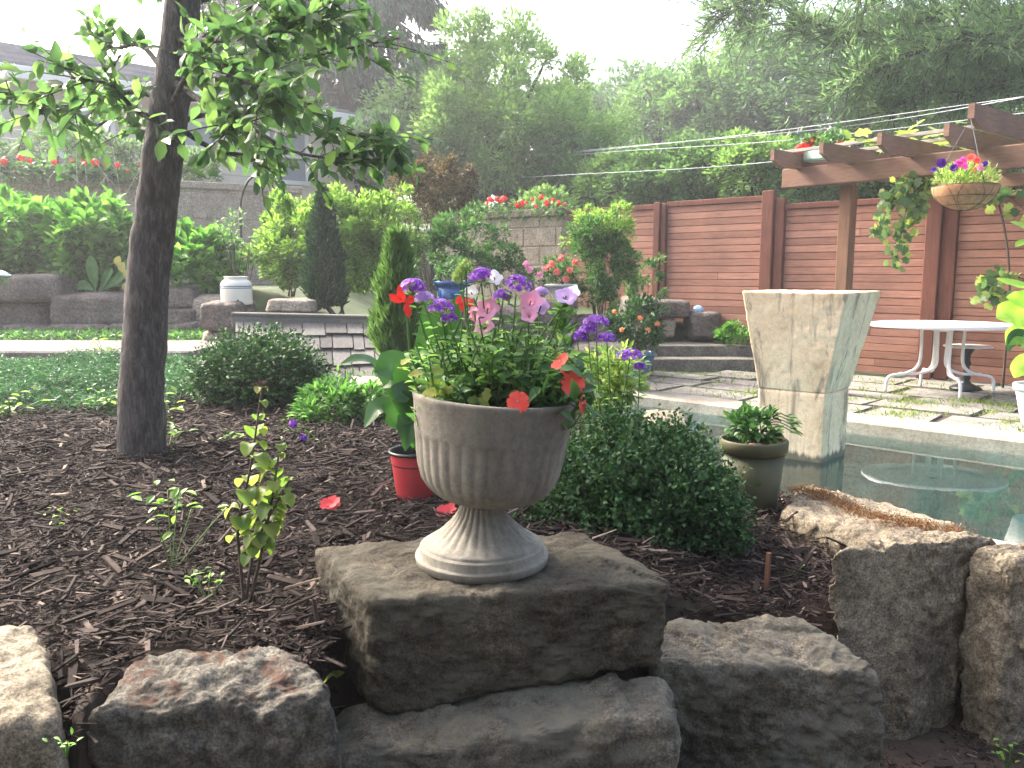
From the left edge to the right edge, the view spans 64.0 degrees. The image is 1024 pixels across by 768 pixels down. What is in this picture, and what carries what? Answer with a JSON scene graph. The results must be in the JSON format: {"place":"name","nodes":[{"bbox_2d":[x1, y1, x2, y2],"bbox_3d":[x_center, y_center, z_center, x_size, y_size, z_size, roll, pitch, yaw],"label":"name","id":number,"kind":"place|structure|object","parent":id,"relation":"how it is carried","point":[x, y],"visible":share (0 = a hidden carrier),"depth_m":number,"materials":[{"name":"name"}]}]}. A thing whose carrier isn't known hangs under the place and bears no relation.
{"place":"outdoors","nodes":[
{"label":"outdoors","id":0,"kind":"place"},
{"bbox_2d":[0,340,227,356],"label":"path","id":1,"kind":"structure","parent":0,"point":[25,348],"depth_m":7.40,"materials":[{"name":"grey concrete"}]},
{"bbox_2d":[0,0,1022,206],"label":"sky","id":2,"kind":"structure","parent":0,"point":[609,30],"materials":[{"name":"white"}]},
{"bbox_2d":[0,200,1023,767],"bbox_3d":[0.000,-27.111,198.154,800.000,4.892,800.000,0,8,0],"label":"ground","id":3,"kind":"structure","parent":0,"point":[922,748],"depth_m":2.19,"materials":[{"name":"brown plant"}]},
{"bbox_2d":[0,302,49,323],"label":"boulder","id":4,"kind":"object","parent":3,"relation":"on","point":[25,313],"visible":0.44,"depth_m":8.96,"materials":[{"name":"stone"}]},
{"bbox_2d":[0,274,77,302],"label":"boulder","id":5,"kind":"object","parent":4,"relation":"on","point":[44,288],"visible":0.81,"depth_m":8.84,"materials":[{"name":"stone"}]},
{"bbox_2d":[0,623,68,767],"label":"boulder","id":6,"kind":"object","parent":3,"relation":"on","point":[30,717],"visible":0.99,"depth_m":1.44,"materials":[{"name":"stone"}]},
{"bbox_2d":[12,121,106,168],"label":"shrub","id":7,"kind":"object","parent":3,"relation":"on","point":[55,131],"visible":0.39,"depth_m":12.64,"materials":[{"name":"green plant"}]},
{"bbox_2d":[0,183,123,289],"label":"broadleaf bush","id":8,"kind":"object","parent":3,"relation":"on","point":[17,210],"visible":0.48,"depth_m":9.35,"materials":[{"name":"green plant"}]},
{"bbox_2d":[22,184,133,291],"bbox_3d":[-4.904,-1.676,9.645,1.625,1.329,1.508,8,11,44],"label":"broadleaf bush","id":9,"kind":"object","parent":3,"relation":"on","point":[79,212],"visible":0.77,"depth_m":9.24,"materials":[{"name":"green plant"}]},
{"bbox_2d":[49,290,123,323],"bbox_3d":[-4.588,-0.834,9.141,0.953,0.419,0.623,0,8,0],"label":"boulder","id":10,"kind":"object","parent":3,"relation":"on","point":[104,307],"visible":0.56,"depth_m":8.86,"materials":[{"name":"stone"}]},
{"bbox_2d":[76,255,126,291],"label":"hosta","id":11,"kind":"object","parent":10,"relation":"on","point":[108,281],"visible":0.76,"depth_m":9.12,"materials":[{"name":"green plant"}]},
{"bbox_2d":[0,346,206,416],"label":"grass lawn","id":12,"kind":"structure","parent":3,"relation":"on","point":[20,374],"depth_m":5.13,"materials":[{"name":"green plant"}]},
{"bbox_2d":[0,325,210,339],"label":"ground cover","id":13,"kind":"object","parent":3,"relation":"on","point":[37,333],"visible":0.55,"depth_m":8.24,"materials":[{"name":"green plant"}]},
{"bbox_2d":[85,132,142,171],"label":"shrub","id":14,"kind":"object","parent":3,"relation":"on","point":[121,148],"visible":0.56,"depth_m":13.09,"materials":[{"name":"green plant"}]},
{"bbox_2d":[0,164,302,284],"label":"retaining wall","id":15,"kind":"structure","parent":3,"relation":"on","point":[203,204],"depth_m":13.38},
{"bbox_2d":[0,153,69,183],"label":"geraniums","id":16,"kind":"object","parent":15,"relation":"on","point":[27,171],"visible":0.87,"depth_m":11.74,"materials":[{"name":"green plant"}]},
{"bbox_2d":[62,155,139,189],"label":"geraniums","id":17,"kind":"object","parent":15,"relation":"attached to","point":[91,174],"visible":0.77,"depth_m":12.28,"materials":[{"name":"green plant"}]},
{"bbox_2d":[129,479,228,570],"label":"seedling","id":18,"kind":"object","parent":3,"relation":"on","point":[175,491],"visible":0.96,"depth_m":2.12,"materials":[{"name":"green plant"}]},
{"bbox_2d":[0,42,372,199],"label":"house","id":19,"kind":"structure","parent":3,"relation":"on","point":[18,56],"depth_m":18.03,"materials":[{"name":"grey paint"}]},
{"bbox_2d":[266,127,309,185],"bbox_3d":[-5.326,-5.403,19.489,1.090,1.295,0.062,-7,10,-42],"label":"window","id":20,"kind":"structure","parent":19,"relation":"in","point":[296,177],"depth_m":19.66,"materials":[{"name":"grey glass"}]},
{"bbox_2d":[169,214,250,293],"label":"broadleaf bush","id":21,"kind":"object","parent":3,"relation":"on","point":[207,269],"visible":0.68,"depth_m":9.27,"materials":[{"name":"green plant"}]},
{"bbox_2d":[86,644,341,767],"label":"boulder","id":22,"kind":"object","parent":3,"relation":"on","point":[259,706],"visible":1,"depth_m":1.51,"materials":[{"name":"grey stone"}]},
{"bbox_2d":[202,331,235,344],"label":"boulder","id":23,"kind":"object","parent":3,"relation":"on","point":[207,335],"visible":0.16,"depth_m":7.96,"materials":[{"name":"beige stone"}]},
{"bbox_2d":[200,299,256,330],"bbox_3d":[-2.814,-0.679,8.119,0.439,0.314,0.559,0,8,0],"label":"boulder","id":24,"kind":"object","parent":23,"relation":"on","point":[215,312],"visible":0.65,"depth_m":7.86,"materials":[{"name":"stone"}]},
{"bbox_2d":[220,276,252,304],"bbox_3d":[-2.723,-0.924,8.099,0.305,0.277,0.306,0,8,0],"label":"crock","id":25,"kind":"object","parent":24,"relation":"on","point":[236,288],"visible":0.91,"depth_m":7.98,"materials":[{"name":"white ceramic"}]},
{"bbox_2d":[0,0,456,462],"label":"tree","id":26,"kind":"object","parent":3,"relation":"on","point":[263,81],"visible":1,"depth_m":3.20,"materials":[{"name":"green plant"}]},
{"bbox_2d":[210,206,261,280],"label":"spindly plant","id":27,"kind":"object","parent":3,"relation":"on","point":[233,240],"visible":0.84,"depth_m":9.25,"materials":[{"name":"green plant"}]},
{"bbox_2d":[176,316,339,412],"bbox_3d":[-1.526,-0.081,4.964,0.898,0.669,0.925,-5,9,-34],"label":"boxwood","id":28,"kind":"object","parent":3,"relation":"on","point":[232,372],"visible":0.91,"depth_m":4.74,"materials":[{"name":"green plant"}]},
{"bbox_2d":[224,377,294,602],"bbox_3d":[-0.585,0.249,1.895,0.166,0.535,0.082,0,8,0],"label":"hydrangea sprout","id":29,"kind":"object","parent":3,"relation":"on","point":[260,538],"visible":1,"depth_m":1.89,"materials":[{"name":"green plant"}]},
{"bbox_2d":[249,186,312,296],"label":"flowering shrub","id":30,"kind":"object","parent":3,"relation":"on","point":[277,207],"visible":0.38,"depth_m":9.72,"materials":[{"name":"green plant"}]},
{"bbox_2d":[266,297,321,312],"bbox_3d":[-2.330,-0.851,8.803,0.506,0.158,0.558,0,8,0],"label":"boulder","id":31,"kind":"object","parent":3,"relation":"on","point":[299,305],"visible":0.88,"depth_m":8.55,"materials":[{"name":"beige stone"}]},
{"bbox_2d":[231,312,379,380],"bbox_3d":[-1.424,-0.301,6.371,1.470,0.513,1.493,0,8,0],"label":"shingle roof cover","id":32,"kind":"object","parent":3,"relation":"on","point":[339,338],"visible":0.36,"depth_m":6.14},
{"bbox_2d":[298,185,352,308],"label":"arborvitae","id":33,"kind":"object","parent":3,"relation":"on","point":[323,224],"visible":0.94,"depth_m":8.77,"materials":[{"name":"green plant"}]},
{"bbox_2d":[237,180,425,313],"bbox_3d":[-2.096,-1.579,9.763,2.193,1.617,1.396,0,8,0],"label":"flowering shrub","id":34,"kind":"object","parent":3,"relation":"on","point":[287,262],"visible":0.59,"depth_m":9.48,"materials":[{"name":"green plant"}]},
{"bbox_2d":[282,370,388,426],"bbox_3d":[-0.908,0.127,4.412,0.656,0.406,0.564,-4,9,-25],"label":"peony","id":35,"kind":"object","parent":3,"relation":"on","point":[347,395],"visible":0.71,"depth_m":4.29,"materials":[{"name":"green plant"}]},
{"bbox_2d":[204,0,495,213],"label":"spruce","id":36,"kind":"object","parent":3,"relation":"on","point":[350,85],"visible":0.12,"depth_m":22.59,"materials":[{"name":"green plant"}]},
{"bbox_2d":[331,104,423,214],"bbox_3d":[-3.148,-5.171,19.352,2.409,2.939,2.055,5,9,33],"label":"broadleaf tree","id":37,"kind":"object","parent":3,"relation":"on","point":[382,115],"visible":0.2,"depth_m":19.03,"materials":[{"name":"green plant"}]},
{"bbox_2d":[350,181,429,278],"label":"flowering shrub","id":38,"kind":"object","parent":3,"relation":"on","point":[381,202],"visible":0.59,"depth_m":9.43,"materials":[{"name":"green plant"}]},
{"bbox_2d":[361,222,425,355],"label":"feathery conifer","id":39,"kind":"object","parent":3,"relation":"on","point":[387,319],"visible":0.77,"depth_m":5.27,"materials":[{"name":"green plant"}]},
{"bbox_2d":[388,445,435,500],"bbox_3d":[-0.330,0.307,2.834,0.194,0.165,0.194,0,8,0],"label":"plant pot","id":40,"kind":"object","parent":3,"relation":"on","point":[409,481],"visible":0.59,"depth_m":2.77,"materials":[{"name":"red plastic"}]},
{"bbox_2d":[341,285,473,450],"bbox_3d":[-0.350,-0.047,2.738,0.429,0.570,0.156,-3,8,-21],"label":"canna lily","id":41,"kind":"object","parent":40,"relation":"in","point":[395,405],"visible":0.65,"depth_m":2.73,"materials":[{"name":"green plant"}]},
{"bbox_2d":[384,148,479,293],"bbox_3d":[-1.081,-1.980,11.053,1.344,2.332,1.210,0,8,0],"label":"barberry","id":42,"kind":"object","parent":3,"relation":"on","point":[449,185],"visible":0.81,"depth_m":10.78,"materials":[{"name":"brown plant"}]},
{"bbox_2d":[385,42,486,290],"bbox_3d":[-2.070,-6.056,23.382,4.192,6.879,3.205,0,8,0],"label":"broadleaf tree","id":43,"kind":"object","parent":3,"relation":"on","point":[417,66],"visible":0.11,"depth_m":22.46,"materials":[{"name":"green plant"}]},
{"bbox_2d":[326,326,583,379],"bbox_3d":[-0.107,-0.198,8.059,3.098,0.758,4.918,0,8,0],"label":"ground cover","id":44,"kind":"object","parent":3,"relation":"on","point":[360,373],"visible":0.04,"depth_m":8.41,"materials":[{"name":"green plant"}]},
{"bbox_2d":[533,299,576,325],"bbox_3d":[0.486,-0.825,9.434,0.530,0.318,0.635,0,8,0],"label":"boulder","id":45,"kind":"object","parent":44,"relation":"on","point":[546,318],"visible":0.31,"depth_m":9.15,"materials":[{"name":"stone"}]},
{"bbox_2d":[545,284,577,299],"bbox_3d":[0.559,-1.031,9.346,0.378,0.215,0.378,0,8,0],"label":"plant pot","id":46,"kind":"object","parent":45,"relation":"on","point":[552,288],"visible":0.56,"depth_m":9.21,"materials":[{"name":"ceramic"}]},
{"bbox_2d":[540,253,583,283],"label":"rose bush","id":47,"kind":"object","parent":46,"relation":"in","point":[554,270],"visible":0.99,"depth_m":9.23,"materials":[{"name":"green plant"}]},
{"bbox_2d":[422,199,514,301],"bbox_3d":[-0.533,-1.429,9.952,1.187,1.626,1.083,0,8,0],"label":"leafy shrub","id":48,"kind":"object","parent":3,"relation":"on","point":[441,234],"visible":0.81,"depth_m":9.69,"materials":[{"name":"green plant"}]},
{"bbox_2d":[467,238,528,304],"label":"leafy shrub","id":49,"kind":"object","parent":3,"relation":"on","point":[513,249],"visible":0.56,"depth_m":9.73,"materials":[{"name":"green plant"}]},
{"bbox_2d":[356,2,640,227],"bbox_3d":[-0.362,-5.582,20.404,7.031,6.630,5.351,0,8,0],"label":"broadleaf tree","id":50,"kind":"object","parent":3,"relation":"on","point":[499,155],"visible":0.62,"depth_m":18.95,"materials":[{"name":"green plant"}]},
{"bbox_2d":[435,207,570,299],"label":"garden wall","id":51,"kind":"structure","parent":3,"relation":"on","point":[535,238],"depth_m":13.16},
{"bbox_2d":[478,195,572,223],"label":"geraniums","id":52,"kind":"object","parent":51,"relation":"on","point":[521,204],"visible":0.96,"depth_m":13.07,"materials":[{"name":"red plant"}]},
{"bbox_2d":[335,673,681,767],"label":"boulder","id":53,"kind":"object","parent":3,"relation":"on","point":[615,720],"visible":0.81,"depth_m":1.68,"materials":[{"name":"grey stone"}]},
{"bbox_2d":[315,532,669,711],"bbox_3d":[-0.070,0.540,1.936,0.789,0.276,0.396,-1,8,-9],"label":"boulder","id":54,"kind":"object","parent":53,"relation":"on","point":[579,606],"visible":0.88,"depth_m":1.77,"materials":[{"name":"stone"}]},
{"bbox_2d":[412,385,575,583],"bbox_3d":[-0.041,0.213,1.897,0.371,0.409,0.372,0,8,0],"label":"stone urn","id":55,"kind":"object","parent":54,"relation":"on","point":[484,467],"visible":0.88,"depth_m":1.77,"materials":[{"name":"stone"}]},
{"bbox_2d":[400,257,548,403],"bbox_3d":[-0.079,-0.104,1.851,0.327,0.361,0.174,0,8,0],"label":"verbena","id":56,"kind":"object","parent":55,"relation":"in","point":[422,295],"visible":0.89,"depth_m":1.82,"materials":[{"name":"purple plant"}]},
{"bbox_2d":[397,318,594,429],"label":"bedding plants","id":57,"kind":"object","parent":55,"relation":"in","point":[436,382],"visible":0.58,"depth_m":1.79,"materials":[{"name":"green plant"}]},
{"bbox_2d":[464,269,579,402],"bbox_3d":[0.019,-0.102,1.860,0.267,0.314,0.156,0,8,0],"label":"petunia","id":58,"kind":"object","parent":55,"relation":"in","point":[567,297],"visible":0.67,"depth_m":1.84,"materials":[{"name":"pink plant"}]},
{"bbox_2d":[506,353,603,421],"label":"impatiens","id":59,"kind":"object","parent":55,"relation":"in","point":[573,385],"visible":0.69,"depth_m":1.74,"materials":[{"name":"red plant"}]},
{"bbox_2d":[513,182,578,209],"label":"broadleaf tree","id":60,"kind":"object","parent":3,"relation":"on","point":[546,191],"visible":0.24,"depth_m":16.43,"materials":[{"name":"green plant"}]},
{"bbox_2d":[510,488,621,536],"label":"boxwood","id":61,"kind":"object","parent":3,"relation":"on","point":[537,511],"visible":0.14,"depth_m":2.57,"materials":[{"name":"green plant"}]},
{"bbox_2d":[514,126,628,207],"bbox_3d":[1.494,-4.061,19.122,2.959,3.906,2.485,0,8,0],"label":"broadleaf tree","id":62,"kind":"object","parent":3,"relation":"on","point":[552,165],"visible":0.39,"depth_m":18.46,"materials":[{"name":"green plant"}]},
{"bbox_2d":[559,199,637,314],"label":"tall bush","id":63,"kind":"object","parent":3,"relation":"on","point":[613,219],"visible":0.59,"depth_m":9.71,"materials":[{"name":"green plant"}]},
{"bbox_2d":[565,143,636,212],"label":"broadleaf tree","id":64,"kind":"object","parent":3,"relation":"on","point":[589,187],"visible":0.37,"depth_m":17.32,"materials":[{"name":"green plant"}]},
{"bbox_2d":[561,206,641,314],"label":"tall bush","id":65,"kind":"object","parent":3,"relation":"on","point":[620,265],"visible":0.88,"depth_m":9.61,"materials":[{"name":"green plant"}]},
{"bbox_2d":[568,315,646,433],"bbox_3d":[0.325,0.063,2.837,0.284,0.609,0.180,0,8,0],"label":"verbena","id":66,"kind":"object","parent":3,"relation":"on","point":[605,336],"visible":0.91,"depth_m":2.75,"materials":[{"name":"purple plant"}]},
{"bbox_2d":[576,339,651,420],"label":"variegated plant","id":67,"kind":"object","parent":3,"relation":"on","point":[617,383],"visible":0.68,"depth_m":2.97,"materials":[{"name":"green plant"}]},
{"bbox_2d":[586,57,684,167],"bbox_3d":[5.596,-10.096,36.954,6.716,9.335,4.777,0,8,0],"label":"broadleaf tree","id":68,"kind":"object","parent":3,"relation":"on","point":[628,69],"visible":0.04,"depth_m":35.95,"materials":[{"name":"green plant"}]},
{"bbox_2d":[525,393,761,561],"bbox_3d":[0.400,0.334,2.774,0.879,0.607,0.836,0,8,0],"label":"boxwood","id":69,"kind":"object","parent":3,"relation":"on","point":[626,468],"visible":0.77,"depth_m":2.58,"materials":[{"name":"green plant"}]},
{"bbox_2d":[596,129,693,210],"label":"broadleaf tree","id":70,"kind":"object","parent":3,"relation":"on","point":[638,192],"visible":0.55,"depth_m":16.18,"materials":[{"name":"green plant"}]},
{"bbox_2d":[622,250,670,350],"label":"leafy shrub","id":71,"kind":"object","parent":3,"relation":"on","point":[659,274],"visible":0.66,"depth_m":10.16,"materials":[{"name":"green plant"}]},
{"bbox_2d":[609,51,715,233],"bbox_3d":[6.301,-8.931,33.225,5.144,8.723,4.317,0,8,0],"label":"broadleaf tree","id":72,"kind":"object","parent":3,"relation":"on","point":[635,91],"visible":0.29,"depth_m":32.15,"materials":[{"name":"green plant"}]},
{"bbox_2d":[642,340,752,355],"bbox_3d":[1.875,-0.446,10.875,2.650,0.205,0.769,0,8,0],"label":"stone step","id":73,"kind":"object","parent":3,"relation":"on","point":[694,348],"visible":0.33,"depth_m":10.50,"materials":[{"name":"grey stone"}]},
{"bbox_2d":[683,311,720,340],"bbox_3d":[2.597,-0.794,11.163,0.467,0.420,0.628,0,8,0],"label":"boulder","id":74,"kind":"object","parent":73,"relation":"on","point":[698,326],"visible":0.88,"depth_m":10.88,"materials":[{"name":"stone"}]},
{"bbox_2d":[650,356,755,371],"bbox_3d":[1.875,-0.233,10.354,2.650,0.206,0.320,0,8,0],"label":"stone step","id":75,"kind":"object","parent":3,"relation":"on","point":[698,363],"visible":0.42,"depth_m":10.21,"materials":[{"name":"grey stone"}]},
{"bbox_2d":[646,129,761,206],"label":"broadleaf tree","id":76,"kind":"object","parent":3,"relation":"on","point":[691,156],"visible":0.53,"depth_m":15.65,"materials":[{"name":"green plant"}]},
{"bbox_2d":[651,458,762,561],"bbox_3d":[0.618,0.427,2.705,0.407,0.396,0.458,0,8,0],"label":"boxwood","id":77,"kind":"object","parent":3,"relation":"on","point":[737,541],"visible":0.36,"depth_m":2.58,"materials":[{"name":"green plant"}]},
{"bbox_2d":[656,50,787,196],"bbox_3d":[7.816,-8.362,31.123,4.725,8.508,4.348,5,9,34],"label":"broadleaf tree","id":78,"kind":"object","parent":3,"relation":"on","point":[692,86],"visible":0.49,"depth_m":29.91,"materials":[{"name":"green plant"}]},
{"bbox_2d":[701,126,796,202],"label":"broadleaf tree","id":79,"kind":"object","parent":3,"relation":"on","point":[744,180],"visible":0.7,"depth_m":14.82,"materials":[{"name":"green plant"}]},
{"bbox_2d":[719,433,788,513],"bbox_3d":[0.931,0.344,3.176,0.258,0.272,0.258,0,8,0],"label":"plant pot","id":80,"kind":"object","parent":3,"relation":"on","point":[765,462],"visible":0.67,"depth_m":3.08,"materials":[{"name":"green ceramic"}]},
{"bbox_2d":[719,399,803,444],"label":"potted shrub","id":81,"kind":"object","parent":80,"relation":"in","point":[745,417],"visible":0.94,"depth_m":3.13,"materials":[{"name":"green plant"}]},
{"bbox_2d":[649,614,884,767],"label":"boulder","id":82,"kind":"object","parent":3,"relation":"on","point":[756,691],"visible":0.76,"depth_m":1.92,"materials":[{"name":"grey stone"}]},
{"bbox_2d":[688,4,867,274],"bbox_3d":[9.889,-8.721,29.674,7.211,9.782,5.205,3,8,20],"label":"broadleaf tree","id":83,"kind":"object","parent":3,"relation":"on","point":[749,102],"visible":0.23,"depth_m":28.68,"materials":[{"name":"green plant"}]},
{"bbox_2d":[577,388,1023,543],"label":"pool coping","id":84,"kind":"object","parent":3,"relation":"on","point":[973,477],"visible":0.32,"depth_m":6.32,"materials":[{"name":"concrete"}]},
{"bbox_2d":[616,350,656,378],"bbox_3d":[1.266,-0.193,8.351,0.416,0.266,0.416,0,8,0],"label":"plant pot","id":85,"kind":"object","parent":84,"relation":"on","point":[649,355],"visible":0.3,"depth_m":8.23,"materials":[{"name":"blue ceramic"}]},
{"bbox_2d":[601,285,668,351],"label":"potted shrub","id":86,"kind":"object","parent":85,"relation":"in","point":[653,336],"visible":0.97,"depth_m":8.19,"materials":[{"name":"green plant"}]},
{"bbox_2d":[765,149,845,209],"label":"broadleaf tree","id":87,"kind":"object","parent":3,"relation":"on","point":[808,194],"visible":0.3,"depth_m":14.29,"materials":[{"name":"green plant"}]},
{"bbox_2d":[667,0,1023,140],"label":"pine","id":88,"kind":"object","parent":3,"relation":"on","point":[968,72],"visible":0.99,"depth_m":12.57,"materials":[{"name":"green plant"}]},
{"bbox_2d":[753,0,948,147],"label":"broadleaf tree","id":89,"kind":"object","parent":3,"relation":"on","point":[808,85],"visible":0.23,"depth_m":26.89,"materials":[{"name":"green plant"}]},
{"bbox_2d":[776,482,979,554],"bbox_3d":[1.206,0.595,2.925,0.411,0.377,0.841,-4,9,-25],"label":"boulder","id":90,"kind":"object","parent":3,"relation":"on","point":[847,520],"visible":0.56,"depth_m":2.81,"materials":[{"name":"beige stone"}]},
{"bbox_2d":[831,527,994,739],"bbox_3d":[1.052,0.677,2.200,0.449,0.561,0.152,-3,8,-21],"label":"boulder","id":91,"kind":"object","parent":3,"relation":"on","point":[901,603],"visible":0.73,"depth_m":2.15,"materials":[{"name":"beige stone"}]},
{"bbox_2d":[954,538,1023,747],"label":"boulder","id":92,"kind":"object","parent":3,"relation":"on","point":[989,697],"visible":0.97,"depth_m":2.12,"materials":[{"name":"beige stone"}]},
{"bbox_2d":[589,370,1023,431],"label":"patio","id":93,"kind":"structure","parent":0,"point":[916,391],"depth_m":8.19,"materials":[{"name":"beige stone"}]},
{"bbox_2d":[565,190,1023,383],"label":"plank fence","id":94,"kind":"object","parent":93,"relation":"on","point":[721,254],"visible":0.55,"depth_m":9.87,"materials":[{"name":"brown wood"}]},
{"bbox_2d":[606,368,1023,432],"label":"weeds","id":95,"kind":"object","parent":93,"relation":"on","point":[911,412],"visible":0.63,"depth_m":7.68,"materials":[{"name":"green plant"}]},
{"bbox_2d":[770,103,1023,290],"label":"pergola","id":96,"kind":"object","parent":93,"relation":"on","point":[844,163],"visible":0.77,"depth_m":7.41,"materials":[{"name":"brown wood"}]},
{"bbox_2d":[802,150,826,162],"bbox_3d":[2.982,-2.244,8.020,0.180,0.150,0.549,-3,8,-23],"label":"planter box","id":97,"kind":"object","parent":96,"relation":"on","point":[813,156],"visible":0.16,"depth_m":7.97,"materials":[{"name":"white"}]},
{"bbox_2d":[789,122,846,153],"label":"geraniums","id":98,"kind":"object","parent":97,"relation":"in","point":[810,140],"visible":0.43,"depth_m":7.99,"materials":[{"name":"green plant"}]},
{"bbox_2d":[841,119,1023,387],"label":"grape vine","id":99,"kind":"object","parent":96,"relation":"hanging from","point":[910,194],"visible":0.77,"depth_m":7.29,"materials":[{"name":"green plant"}]},
{"bbox_2d":[931,118,1000,210],"bbox_3d":[2.942,-1.431,5.305,0.401,0.615,0.401,0,8,0],"label":"hanging basket","id":100,"kind":"object","parent":96,"relation":"hanging from","point":[963,196],"visible":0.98,"depth_m":5.22,"materials":[{"name":"wicker"}]},
{"bbox_2d":[930,153,1001,184],"bbox_3d":[2.936,-1.341,5.304,0.422,0.264,0.460,4,9,26],"label":"petunia","id":101,"kind":"object","parent":100,"relation":"in","point":[962,166],"visible":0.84,"depth_m":5.21,"materials":[{"name":"multicoloured plant"}]},
{"bbox_2d":[870,320,1012,398],"bbox_3d":[4.310,-0.263,8.229,1.349,0.694,1.071,0,8,0],"label":"patio table","id":102,"kind":"object","parent":93,"relation":"on","point":[937,327],"visible":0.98,"depth_m":8.19,"materials":[{"name":"white metal"}]},
{"bbox_2d":[1013,381,1023,423],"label":"plant pot","id":103,"kind":"object","parent":93,"relation":"on","point":[1018,386],"visible":1,"depth_m":5.32,"materials":[{"name":"ceramic"}]},
{"bbox_2d":[996,221,1023,377],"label":"elephant ear","id":104,"kind":"object","parent":103,"relation":"in","point":[1011,310],"visible":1,"depth_m":5.24},
{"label":"pool basin","id":105,"kind":"structure","parent":0,"visible":0},
{"bbox_2d":[742,290,880,497],"bbox_3d":[2.106,0.302,5.887,0.765,1.940,0.630,6,10,38],"label":"concrete pedestal","id":106,"kind":"object","parent":105,"relation":"on","point":[806,346],"visible":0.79,"depth_m":5.65,"materials":[{"name":"beige concrete"}]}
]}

